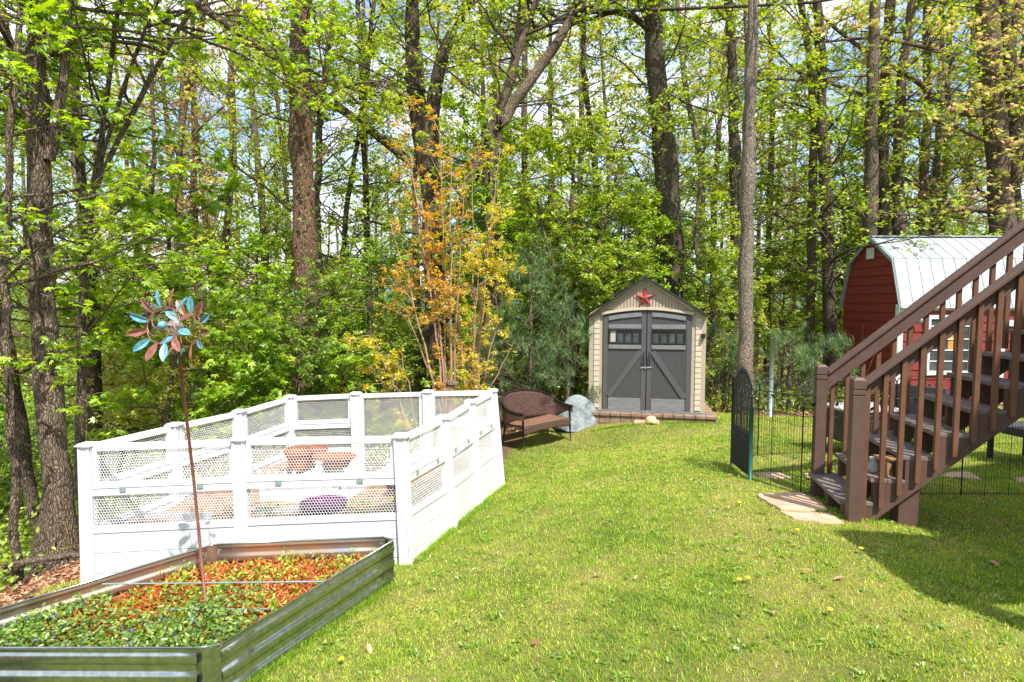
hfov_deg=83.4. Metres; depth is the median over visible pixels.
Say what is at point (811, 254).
tulip tree
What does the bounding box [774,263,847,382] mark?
understory tree
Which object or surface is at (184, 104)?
beech tree
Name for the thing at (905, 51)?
tulip tree
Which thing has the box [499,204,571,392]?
understory tree
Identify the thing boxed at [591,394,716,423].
paver platform
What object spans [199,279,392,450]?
maple sapling
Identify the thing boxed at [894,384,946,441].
patio chair
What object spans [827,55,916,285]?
forest tree
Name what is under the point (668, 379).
door
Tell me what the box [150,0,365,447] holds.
forest tree
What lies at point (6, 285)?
maple tree
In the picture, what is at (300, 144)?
tree
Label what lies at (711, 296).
forest tree
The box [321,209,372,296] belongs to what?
forest tree
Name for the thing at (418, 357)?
understory tree
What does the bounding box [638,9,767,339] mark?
forest tree
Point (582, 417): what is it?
landscape boulder
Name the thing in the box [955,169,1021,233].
forest tree
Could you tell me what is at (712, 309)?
understory tree
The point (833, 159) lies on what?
forest tree
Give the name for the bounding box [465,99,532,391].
forest tree
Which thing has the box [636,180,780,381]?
dogwood tree
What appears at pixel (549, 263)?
understory tree
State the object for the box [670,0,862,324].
forest tree
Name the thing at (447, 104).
understory tree
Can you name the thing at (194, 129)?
forest tree
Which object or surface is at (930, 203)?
forest tree
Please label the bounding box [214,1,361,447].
forest tree
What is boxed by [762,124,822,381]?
forest tree
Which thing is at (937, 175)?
tulip tree
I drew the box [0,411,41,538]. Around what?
understory tree
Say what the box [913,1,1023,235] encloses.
forest tree
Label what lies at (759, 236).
forest tree
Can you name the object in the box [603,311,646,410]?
door
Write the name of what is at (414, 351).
understory tree
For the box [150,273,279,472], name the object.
understory tree
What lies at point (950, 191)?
understory tree
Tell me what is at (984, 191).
forest tree
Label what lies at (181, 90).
beech tree
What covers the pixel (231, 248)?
forest tree
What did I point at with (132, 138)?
forest tree
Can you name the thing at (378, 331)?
understory tree
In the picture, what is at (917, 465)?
wooden stairs
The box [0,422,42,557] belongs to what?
understory tree
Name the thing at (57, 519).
maple tree
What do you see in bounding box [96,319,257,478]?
understory tree
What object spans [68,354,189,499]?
understory tree
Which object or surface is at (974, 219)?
forest tree
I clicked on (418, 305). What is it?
forest tree
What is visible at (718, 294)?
understory tree
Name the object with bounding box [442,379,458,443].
birdhouse
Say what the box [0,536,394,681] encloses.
raised bed
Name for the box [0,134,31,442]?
forest tree
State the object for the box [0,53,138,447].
forest tree
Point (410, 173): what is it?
forest tree
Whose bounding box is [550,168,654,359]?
understory tree
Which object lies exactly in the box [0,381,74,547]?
understory tree
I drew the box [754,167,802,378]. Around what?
forest tree
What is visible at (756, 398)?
wire fence panel
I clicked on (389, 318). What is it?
forest tree
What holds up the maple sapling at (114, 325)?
on the ground at (512, 439)
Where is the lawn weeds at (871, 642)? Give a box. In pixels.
[290,433,1023,681]
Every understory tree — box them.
[0,351,73,503]
[0,373,73,542]
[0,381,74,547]
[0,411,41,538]
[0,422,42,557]
[21,428,113,518]
[60,341,191,519]
[64,340,190,496]
[64,370,135,464]
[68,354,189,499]
[69,370,184,501]
[85,302,248,479]
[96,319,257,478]
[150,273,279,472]
[162,234,372,476]
[182,212,326,465]
[188,296,291,470]
[205,289,294,470]
[249,208,424,447]
[274,259,398,432]
[275,240,408,432]
[292,240,410,429]
[333,276,422,428]
[372,282,449,431]
[374,291,449,414]
[377,287,467,433]
[377,319,465,419]
[406,91,579,389]
[415,159,551,400]
[447,251,519,401]
[447,323,477,416]
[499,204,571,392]
[499,238,582,389]
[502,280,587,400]
[505,189,608,396]
[510,267,592,393]
[541,238,618,391]
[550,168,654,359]
[572,207,690,301]
[576,192,678,353]
[614,164,710,313]
[632,219,715,370]
[648,209,777,358]
[704,301,775,390]
[707,287,762,384]
[714,274,805,378]
[718,283,796,377]
[720,213,844,386]
[753,217,842,377]
[769,103,926,358]
[771,168,890,349]
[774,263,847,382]
[835,171,979,268]
[837,234,918,331]
[973,220,988,234]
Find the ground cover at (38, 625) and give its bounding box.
[0,569,296,661]
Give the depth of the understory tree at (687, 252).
25.27 m
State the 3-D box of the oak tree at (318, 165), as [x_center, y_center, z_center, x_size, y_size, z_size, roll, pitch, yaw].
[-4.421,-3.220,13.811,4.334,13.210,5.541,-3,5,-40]
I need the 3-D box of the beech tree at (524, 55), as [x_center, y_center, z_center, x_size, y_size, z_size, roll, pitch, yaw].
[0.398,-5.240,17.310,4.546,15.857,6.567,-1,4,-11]
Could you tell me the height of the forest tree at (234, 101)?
24.474 m
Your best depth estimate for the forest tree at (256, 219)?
38.05 m
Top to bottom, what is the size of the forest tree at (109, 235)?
15.376 m
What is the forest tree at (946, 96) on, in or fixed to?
on the ground at (512, 439)
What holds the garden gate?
on the ground at (512, 439)
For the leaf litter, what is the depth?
5.82 m
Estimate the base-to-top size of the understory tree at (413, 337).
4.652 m
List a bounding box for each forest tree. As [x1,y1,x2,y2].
[0,0,215,461]
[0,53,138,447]
[0,57,155,509]
[0,65,100,479]
[0,79,75,545]
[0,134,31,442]
[0,138,76,480]
[0,174,70,416]
[3,130,167,477]
[24,171,170,443]
[24,247,101,453]
[55,3,237,467]
[87,124,187,428]
[98,0,290,463]
[101,0,269,446]
[124,59,268,436]
[127,170,243,395]
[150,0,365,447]
[153,22,287,400]
[170,192,259,449]
[205,119,326,347]
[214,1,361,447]
[233,80,342,354]
[310,0,420,408]
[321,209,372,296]
[333,0,478,417]
[333,220,360,389]
[337,149,411,419]
[350,144,423,414]
[350,196,412,412]
[356,136,424,414]
[360,0,510,352]
[376,26,477,401]
[377,178,449,384]
[384,0,555,416]
[438,0,556,376]
[440,5,563,361]
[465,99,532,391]
[488,5,626,352]
[509,0,682,392]
[521,116,587,396]
[528,0,713,290]
[532,158,584,389]
[594,0,744,340]
[612,0,763,280]
[635,0,807,393]
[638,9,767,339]
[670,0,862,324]
[679,129,711,250]
[684,108,761,377]
[705,0,864,388]
[718,108,800,368]
[728,121,816,379]
[754,74,847,370]
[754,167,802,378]
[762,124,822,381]
[772,229,805,379]
[807,0,1023,244]
[816,45,927,336]
[821,66,914,298]
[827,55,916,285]
[848,0,1023,247]
[891,0,1020,233]
[905,173,974,231]
[911,24,1022,234]
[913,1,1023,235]
[952,49,1023,226]
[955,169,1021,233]
[969,1,1022,235]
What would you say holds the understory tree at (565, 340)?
on the ground at (512, 439)
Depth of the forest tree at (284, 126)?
31.98 m
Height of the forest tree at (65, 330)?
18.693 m
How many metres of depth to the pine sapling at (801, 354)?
12.46 m
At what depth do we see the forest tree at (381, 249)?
53.93 m
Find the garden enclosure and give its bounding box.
[74,388,504,582]
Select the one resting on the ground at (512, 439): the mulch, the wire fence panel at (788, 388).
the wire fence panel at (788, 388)
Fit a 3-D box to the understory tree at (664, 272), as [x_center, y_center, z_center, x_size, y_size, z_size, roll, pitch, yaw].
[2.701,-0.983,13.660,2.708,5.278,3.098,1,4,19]
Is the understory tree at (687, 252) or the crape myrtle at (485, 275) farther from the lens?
the understory tree at (687, 252)
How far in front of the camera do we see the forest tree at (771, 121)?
20.82 m
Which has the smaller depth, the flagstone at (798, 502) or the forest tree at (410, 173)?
the flagstone at (798, 502)
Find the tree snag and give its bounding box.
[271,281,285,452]
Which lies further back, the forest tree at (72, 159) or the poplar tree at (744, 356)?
the forest tree at (72, 159)
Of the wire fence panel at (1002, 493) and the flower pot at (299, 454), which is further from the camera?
the flower pot at (299, 454)
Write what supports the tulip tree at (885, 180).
on the ground at (512, 439)
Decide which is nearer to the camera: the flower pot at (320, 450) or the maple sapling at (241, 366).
the flower pot at (320, 450)
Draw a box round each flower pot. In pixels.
[284,445,312,470]
[299,495,347,514]
[309,444,327,464]
[312,452,355,468]
[386,485,395,493]
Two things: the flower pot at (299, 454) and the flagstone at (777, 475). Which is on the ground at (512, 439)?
the flagstone at (777, 475)
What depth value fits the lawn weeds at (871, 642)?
4.15 m
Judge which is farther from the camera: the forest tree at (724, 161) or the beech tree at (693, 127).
the forest tree at (724, 161)
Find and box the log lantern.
[873,454,895,476]
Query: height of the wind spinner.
2.344 m
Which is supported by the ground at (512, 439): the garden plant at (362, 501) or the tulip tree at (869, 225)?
the tulip tree at (869, 225)
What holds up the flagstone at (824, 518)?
on the ground at (512, 439)
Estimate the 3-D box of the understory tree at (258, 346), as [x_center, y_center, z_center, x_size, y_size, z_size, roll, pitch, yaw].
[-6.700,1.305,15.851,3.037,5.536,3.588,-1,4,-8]
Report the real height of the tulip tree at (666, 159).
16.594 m
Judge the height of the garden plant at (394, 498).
0.201 m
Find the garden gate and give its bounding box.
[730,366,753,479]
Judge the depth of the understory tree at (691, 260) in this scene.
21.44 m
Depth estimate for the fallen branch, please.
6.18 m
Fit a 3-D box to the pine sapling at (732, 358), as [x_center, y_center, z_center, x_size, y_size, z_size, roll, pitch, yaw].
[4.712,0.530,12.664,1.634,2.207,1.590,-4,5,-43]
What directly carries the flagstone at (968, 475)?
on the ground at (512, 439)
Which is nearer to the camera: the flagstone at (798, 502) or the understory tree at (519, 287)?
the flagstone at (798, 502)
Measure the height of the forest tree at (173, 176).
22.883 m
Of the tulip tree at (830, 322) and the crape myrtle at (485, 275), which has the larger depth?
the tulip tree at (830, 322)
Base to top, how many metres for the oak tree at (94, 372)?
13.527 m
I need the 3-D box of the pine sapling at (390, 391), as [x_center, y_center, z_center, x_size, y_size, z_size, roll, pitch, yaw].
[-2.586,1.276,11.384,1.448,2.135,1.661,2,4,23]
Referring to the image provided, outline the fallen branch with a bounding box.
[0,552,79,589]
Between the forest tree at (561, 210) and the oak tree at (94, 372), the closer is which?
the oak tree at (94, 372)
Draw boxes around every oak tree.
[0,0,145,549]
[0,1,211,513]
[179,0,528,411]
[233,0,435,432]
[238,0,414,415]
[280,0,499,451]
[372,0,669,423]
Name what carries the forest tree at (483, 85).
on the ground at (512, 439)
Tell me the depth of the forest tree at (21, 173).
20.90 m
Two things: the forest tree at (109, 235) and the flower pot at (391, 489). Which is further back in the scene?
the forest tree at (109, 235)
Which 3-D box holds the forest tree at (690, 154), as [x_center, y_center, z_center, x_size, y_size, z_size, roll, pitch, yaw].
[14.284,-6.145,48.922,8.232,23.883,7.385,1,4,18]
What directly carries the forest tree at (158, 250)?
on the ground at (512, 439)
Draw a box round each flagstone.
[752,472,790,478]
[758,492,826,512]
[780,511,843,524]
[940,471,981,479]
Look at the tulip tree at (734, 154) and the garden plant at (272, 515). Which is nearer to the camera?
the garden plant at (272, 515)
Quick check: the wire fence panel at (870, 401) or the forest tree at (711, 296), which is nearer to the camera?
the wire fence panel at (870, 401)
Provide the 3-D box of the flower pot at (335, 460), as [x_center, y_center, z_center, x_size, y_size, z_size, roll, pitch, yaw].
[-2.204,1.485,7.115,0.541,0.150,0.318,0,4,0]
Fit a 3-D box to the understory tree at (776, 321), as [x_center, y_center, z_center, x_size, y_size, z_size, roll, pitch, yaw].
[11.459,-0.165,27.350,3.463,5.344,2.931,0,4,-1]
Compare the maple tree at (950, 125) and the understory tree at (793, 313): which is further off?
the understory tree at (793, 313)
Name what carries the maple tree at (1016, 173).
on the ground at (512, 439)
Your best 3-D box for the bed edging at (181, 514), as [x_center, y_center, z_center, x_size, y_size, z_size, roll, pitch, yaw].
[-3.342,1.762,5.755,0.773,0.154,0.012,1,4,11]
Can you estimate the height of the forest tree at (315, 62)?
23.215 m
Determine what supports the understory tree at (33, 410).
on the ground at (512, 439)
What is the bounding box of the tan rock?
[645,416,656,423]
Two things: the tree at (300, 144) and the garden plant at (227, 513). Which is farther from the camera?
the tree at (300, 144)
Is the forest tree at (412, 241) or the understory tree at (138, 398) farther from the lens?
the forest tree at (412, 241)
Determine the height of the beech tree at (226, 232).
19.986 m
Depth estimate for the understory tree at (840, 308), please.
16.45 m
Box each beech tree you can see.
[50,0,267,494]
[75,0,333,422]
[80,0,255,387]
[105,0,289,438]
[446,0,611,379]
[501,0,655,315]
[612,0,838,396]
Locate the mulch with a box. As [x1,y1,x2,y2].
[0,552,362,646]
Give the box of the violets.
[0,607,221,645]
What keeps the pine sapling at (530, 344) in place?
on the ground at (512, 439)
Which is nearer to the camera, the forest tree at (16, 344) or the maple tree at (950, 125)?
the maple tree at (950, 125)
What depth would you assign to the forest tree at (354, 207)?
36.97 m
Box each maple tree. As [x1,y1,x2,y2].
[0,0,226,586]
[0,0,294,577]
[0,0,357,527]
[705,0,1023,221]
[809,0,1023,235]
[957,0,1023,221]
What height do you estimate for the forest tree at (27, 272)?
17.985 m
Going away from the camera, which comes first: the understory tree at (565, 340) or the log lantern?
the log lantern
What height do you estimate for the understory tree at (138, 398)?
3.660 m
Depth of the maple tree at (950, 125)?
14.48 m
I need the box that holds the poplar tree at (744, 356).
[663,0,796,414]
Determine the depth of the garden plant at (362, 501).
5.52 m
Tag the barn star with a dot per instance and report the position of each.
(644, 297)
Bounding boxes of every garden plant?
[213,504,233,519]
[257,500,284,517]
[343,494,375,510]
[371,482,420,501]
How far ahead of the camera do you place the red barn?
12.30 m
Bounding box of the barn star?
[635,288,653,306]
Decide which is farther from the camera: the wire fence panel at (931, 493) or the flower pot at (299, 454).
the flower pot at (299, 454)
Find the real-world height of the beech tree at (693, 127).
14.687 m
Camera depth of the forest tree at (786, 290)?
53.88 m
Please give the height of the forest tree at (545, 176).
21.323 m
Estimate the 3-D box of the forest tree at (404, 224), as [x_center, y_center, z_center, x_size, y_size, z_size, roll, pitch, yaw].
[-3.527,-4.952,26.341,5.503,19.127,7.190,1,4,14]
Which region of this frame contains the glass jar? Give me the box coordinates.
[868,456,877,472]
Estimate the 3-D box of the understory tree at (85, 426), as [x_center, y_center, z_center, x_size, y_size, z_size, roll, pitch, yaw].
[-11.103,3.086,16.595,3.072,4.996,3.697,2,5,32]
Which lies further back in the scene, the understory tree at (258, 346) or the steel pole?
the understory tree at (258, 346)
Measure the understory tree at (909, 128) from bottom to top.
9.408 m
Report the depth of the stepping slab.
10.39 m
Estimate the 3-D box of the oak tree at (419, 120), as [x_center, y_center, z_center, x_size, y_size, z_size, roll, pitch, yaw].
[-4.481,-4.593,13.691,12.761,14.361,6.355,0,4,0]
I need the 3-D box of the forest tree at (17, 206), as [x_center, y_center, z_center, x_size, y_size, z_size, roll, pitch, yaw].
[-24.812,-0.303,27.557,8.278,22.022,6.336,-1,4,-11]
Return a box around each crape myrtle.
[329,331,437,451]
[372,93,495,426]
[434,144,529,428]
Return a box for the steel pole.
[768,337,774,416]
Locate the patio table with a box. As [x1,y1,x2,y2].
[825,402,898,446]
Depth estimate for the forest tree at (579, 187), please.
25.83 m
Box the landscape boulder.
[554,395,596,431]
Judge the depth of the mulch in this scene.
4.26 m
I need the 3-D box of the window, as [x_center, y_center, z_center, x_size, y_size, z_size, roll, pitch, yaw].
[9.113,0.089,11.989,1.078,1.259,0.032,0,4,0]
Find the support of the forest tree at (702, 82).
on the ground at (512, 439)
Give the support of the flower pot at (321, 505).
in the garden enclosure
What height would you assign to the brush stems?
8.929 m
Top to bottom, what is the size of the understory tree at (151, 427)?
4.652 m
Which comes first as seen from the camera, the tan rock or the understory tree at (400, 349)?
the tan rock
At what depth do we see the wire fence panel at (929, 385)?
7.97 m
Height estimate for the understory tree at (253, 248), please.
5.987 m
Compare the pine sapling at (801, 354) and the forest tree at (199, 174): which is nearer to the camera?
the pine sapling at (801, 354)
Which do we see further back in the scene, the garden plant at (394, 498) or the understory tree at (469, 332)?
the understory tree at (469, 332)
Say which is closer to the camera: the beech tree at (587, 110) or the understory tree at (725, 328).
the beech tree at (587, 110)
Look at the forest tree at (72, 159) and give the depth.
17.80 m
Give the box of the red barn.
[839,236,1023,403]
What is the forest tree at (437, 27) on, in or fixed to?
on the ground at (512, 439)
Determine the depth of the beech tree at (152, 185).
13.65 m
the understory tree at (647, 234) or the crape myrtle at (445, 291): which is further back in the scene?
the understory tree at (647, 234)
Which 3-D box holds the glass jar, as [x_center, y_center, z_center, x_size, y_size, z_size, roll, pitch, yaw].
[3.217,1.099,5.119,0.076,0.134,0.075,0,4,0]
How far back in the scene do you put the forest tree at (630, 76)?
21.15 m
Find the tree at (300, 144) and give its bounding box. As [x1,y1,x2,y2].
[177,0,452,446]
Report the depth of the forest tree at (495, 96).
22.97 m
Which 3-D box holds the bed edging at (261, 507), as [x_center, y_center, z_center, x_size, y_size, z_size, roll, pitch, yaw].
[-2.280,1.680,5.676,0.591,0.140,0.012,1,4,15]
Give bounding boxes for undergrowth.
[0,369,888,592]
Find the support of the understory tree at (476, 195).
on the ground at (512, 439)
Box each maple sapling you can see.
[30,145,285,495]
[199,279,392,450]
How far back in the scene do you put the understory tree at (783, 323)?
16.41 m
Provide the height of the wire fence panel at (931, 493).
1.058 m
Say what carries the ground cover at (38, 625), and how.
on the raised bed
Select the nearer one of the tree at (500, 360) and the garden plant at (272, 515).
the garden plant at (272, 515)
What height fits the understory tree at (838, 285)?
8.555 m
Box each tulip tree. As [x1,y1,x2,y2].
[420,0,1023,302]
[628,0,855,397]
[710,0,902,391]
[719,0,985,394]
[754,0,1023,316]
[767,0,1009,277]
[795,0,989,291]
[833,0,1023,235]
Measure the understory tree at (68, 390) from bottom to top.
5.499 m
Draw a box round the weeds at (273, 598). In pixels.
[6,544,378,646]
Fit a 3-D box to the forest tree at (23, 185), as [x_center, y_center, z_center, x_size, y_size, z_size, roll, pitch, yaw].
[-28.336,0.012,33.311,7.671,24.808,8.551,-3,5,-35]
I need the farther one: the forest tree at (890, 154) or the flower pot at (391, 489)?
the forest tree at (890, 154)
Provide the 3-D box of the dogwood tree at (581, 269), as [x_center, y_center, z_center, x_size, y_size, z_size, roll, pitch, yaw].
[1.442,-1.678,12.788,4.260,6.911,3.936,0,4,0]
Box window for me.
[927,315,969,374]
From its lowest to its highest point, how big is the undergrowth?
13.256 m
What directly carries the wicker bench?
on the ground at (512, 439)
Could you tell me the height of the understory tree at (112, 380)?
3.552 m
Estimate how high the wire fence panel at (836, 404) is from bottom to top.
1.088 m
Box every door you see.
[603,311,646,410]
[646,311,691,411]
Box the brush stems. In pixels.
[253,325,898,453]
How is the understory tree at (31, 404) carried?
on the ground at (512, 439)
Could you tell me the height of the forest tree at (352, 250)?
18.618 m
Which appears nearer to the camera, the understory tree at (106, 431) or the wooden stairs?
the wooden stairs
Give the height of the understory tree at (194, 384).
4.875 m
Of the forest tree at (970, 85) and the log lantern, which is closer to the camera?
the log lantern
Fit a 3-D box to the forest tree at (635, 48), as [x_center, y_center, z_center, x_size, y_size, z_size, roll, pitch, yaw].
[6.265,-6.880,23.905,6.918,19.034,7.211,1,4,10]
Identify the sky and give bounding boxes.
[0,0,1023,295]
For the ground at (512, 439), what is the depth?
4.05 m
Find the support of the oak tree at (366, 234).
on the ground at (512, 439)
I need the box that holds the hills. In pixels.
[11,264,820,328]
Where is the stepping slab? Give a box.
[634,420,659,424]
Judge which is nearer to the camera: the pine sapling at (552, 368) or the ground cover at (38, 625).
the ground cover at (38, 625)
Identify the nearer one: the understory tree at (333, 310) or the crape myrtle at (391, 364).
the crape myrtle at (391, 364)
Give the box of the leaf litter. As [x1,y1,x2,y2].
[0,395,1023,653]
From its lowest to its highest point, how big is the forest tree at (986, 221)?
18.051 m
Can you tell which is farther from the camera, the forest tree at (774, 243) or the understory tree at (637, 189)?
the forest tree at (774, 243)
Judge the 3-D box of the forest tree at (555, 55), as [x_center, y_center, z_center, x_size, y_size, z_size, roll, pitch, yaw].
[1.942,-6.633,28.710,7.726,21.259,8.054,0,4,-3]
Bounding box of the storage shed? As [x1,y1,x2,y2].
[587,275,708,413]
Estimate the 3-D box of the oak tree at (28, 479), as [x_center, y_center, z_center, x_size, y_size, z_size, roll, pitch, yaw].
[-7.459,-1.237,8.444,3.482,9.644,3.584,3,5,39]
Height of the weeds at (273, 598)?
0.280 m
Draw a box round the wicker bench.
[501,389,572,451]
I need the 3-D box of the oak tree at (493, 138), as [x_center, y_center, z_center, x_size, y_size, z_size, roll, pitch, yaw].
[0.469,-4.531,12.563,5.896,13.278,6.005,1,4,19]
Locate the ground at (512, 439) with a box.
[0,329,1023,681]
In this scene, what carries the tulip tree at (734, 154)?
on the ground at (512, 439)
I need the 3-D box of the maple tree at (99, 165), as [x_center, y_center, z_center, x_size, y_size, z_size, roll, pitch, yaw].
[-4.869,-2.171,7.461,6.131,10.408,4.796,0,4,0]
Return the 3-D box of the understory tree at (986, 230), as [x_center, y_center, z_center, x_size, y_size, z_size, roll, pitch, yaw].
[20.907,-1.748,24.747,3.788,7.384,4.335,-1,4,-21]
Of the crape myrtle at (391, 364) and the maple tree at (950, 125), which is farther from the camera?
the maple tree at (950, 125)
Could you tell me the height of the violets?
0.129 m
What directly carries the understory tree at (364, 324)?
on the ground at (512, 439)
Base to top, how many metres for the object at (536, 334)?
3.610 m
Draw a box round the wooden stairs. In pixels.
[808,219,1023,527]
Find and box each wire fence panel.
[733,381,759,464]
[751,390,803,491]
[757,378,814,455]
[800,396,880,493]
[826,377,896,450]
[880,398,964,494]
[895,375,971,442]
[960,399,1023,494]
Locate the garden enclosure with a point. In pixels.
(466, 478)
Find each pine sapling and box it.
[342,362,418,451]
[458,227,588,417]
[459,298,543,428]
[524,302,603,400]
[705,317,758,409]
[754,322,828,410]
[800,330,859,402]
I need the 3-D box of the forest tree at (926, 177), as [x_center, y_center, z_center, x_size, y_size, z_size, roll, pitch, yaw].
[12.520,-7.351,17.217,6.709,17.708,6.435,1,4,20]
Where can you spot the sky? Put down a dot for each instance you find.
(537, 118)
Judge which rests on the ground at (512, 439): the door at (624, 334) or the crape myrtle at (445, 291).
the crape myrtle at (445, 291)
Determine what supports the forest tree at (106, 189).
on the ground at (512, 439)
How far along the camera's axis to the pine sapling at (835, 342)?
12.54 m
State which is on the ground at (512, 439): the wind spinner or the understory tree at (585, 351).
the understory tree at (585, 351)
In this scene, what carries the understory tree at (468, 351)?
on the ground at (512, 439)
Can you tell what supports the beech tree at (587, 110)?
on the ground at (512, 439)
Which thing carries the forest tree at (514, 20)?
on the ground at (512, 439)
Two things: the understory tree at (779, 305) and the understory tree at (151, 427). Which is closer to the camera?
the understory tree at (151, 427)
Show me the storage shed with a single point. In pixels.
(662, 338)
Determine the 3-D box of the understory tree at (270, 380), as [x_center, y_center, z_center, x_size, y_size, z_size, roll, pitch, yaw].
[-3.851,0.340,9.181,3.083,4.167,2.562,0,4,-1]
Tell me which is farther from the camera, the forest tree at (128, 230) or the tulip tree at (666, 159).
the forest tree at (128, 230)
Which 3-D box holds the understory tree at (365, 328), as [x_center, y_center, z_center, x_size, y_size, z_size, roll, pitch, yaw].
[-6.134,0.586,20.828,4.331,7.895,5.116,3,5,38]
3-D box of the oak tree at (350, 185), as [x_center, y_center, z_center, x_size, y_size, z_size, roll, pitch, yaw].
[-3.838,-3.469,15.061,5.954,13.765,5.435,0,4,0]
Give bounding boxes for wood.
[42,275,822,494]
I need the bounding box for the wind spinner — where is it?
[127,289,209,604]
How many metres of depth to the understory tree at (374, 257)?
10.25 m
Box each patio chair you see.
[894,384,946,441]
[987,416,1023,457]
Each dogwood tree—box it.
[486,102,670,394]
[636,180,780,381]
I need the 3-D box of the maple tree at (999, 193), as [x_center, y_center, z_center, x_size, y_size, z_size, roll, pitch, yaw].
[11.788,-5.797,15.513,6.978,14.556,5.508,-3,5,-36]
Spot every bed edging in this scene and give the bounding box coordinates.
[144,512,212,521]
[255,506,301,515]
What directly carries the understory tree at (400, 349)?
on the ground at (512, 439)

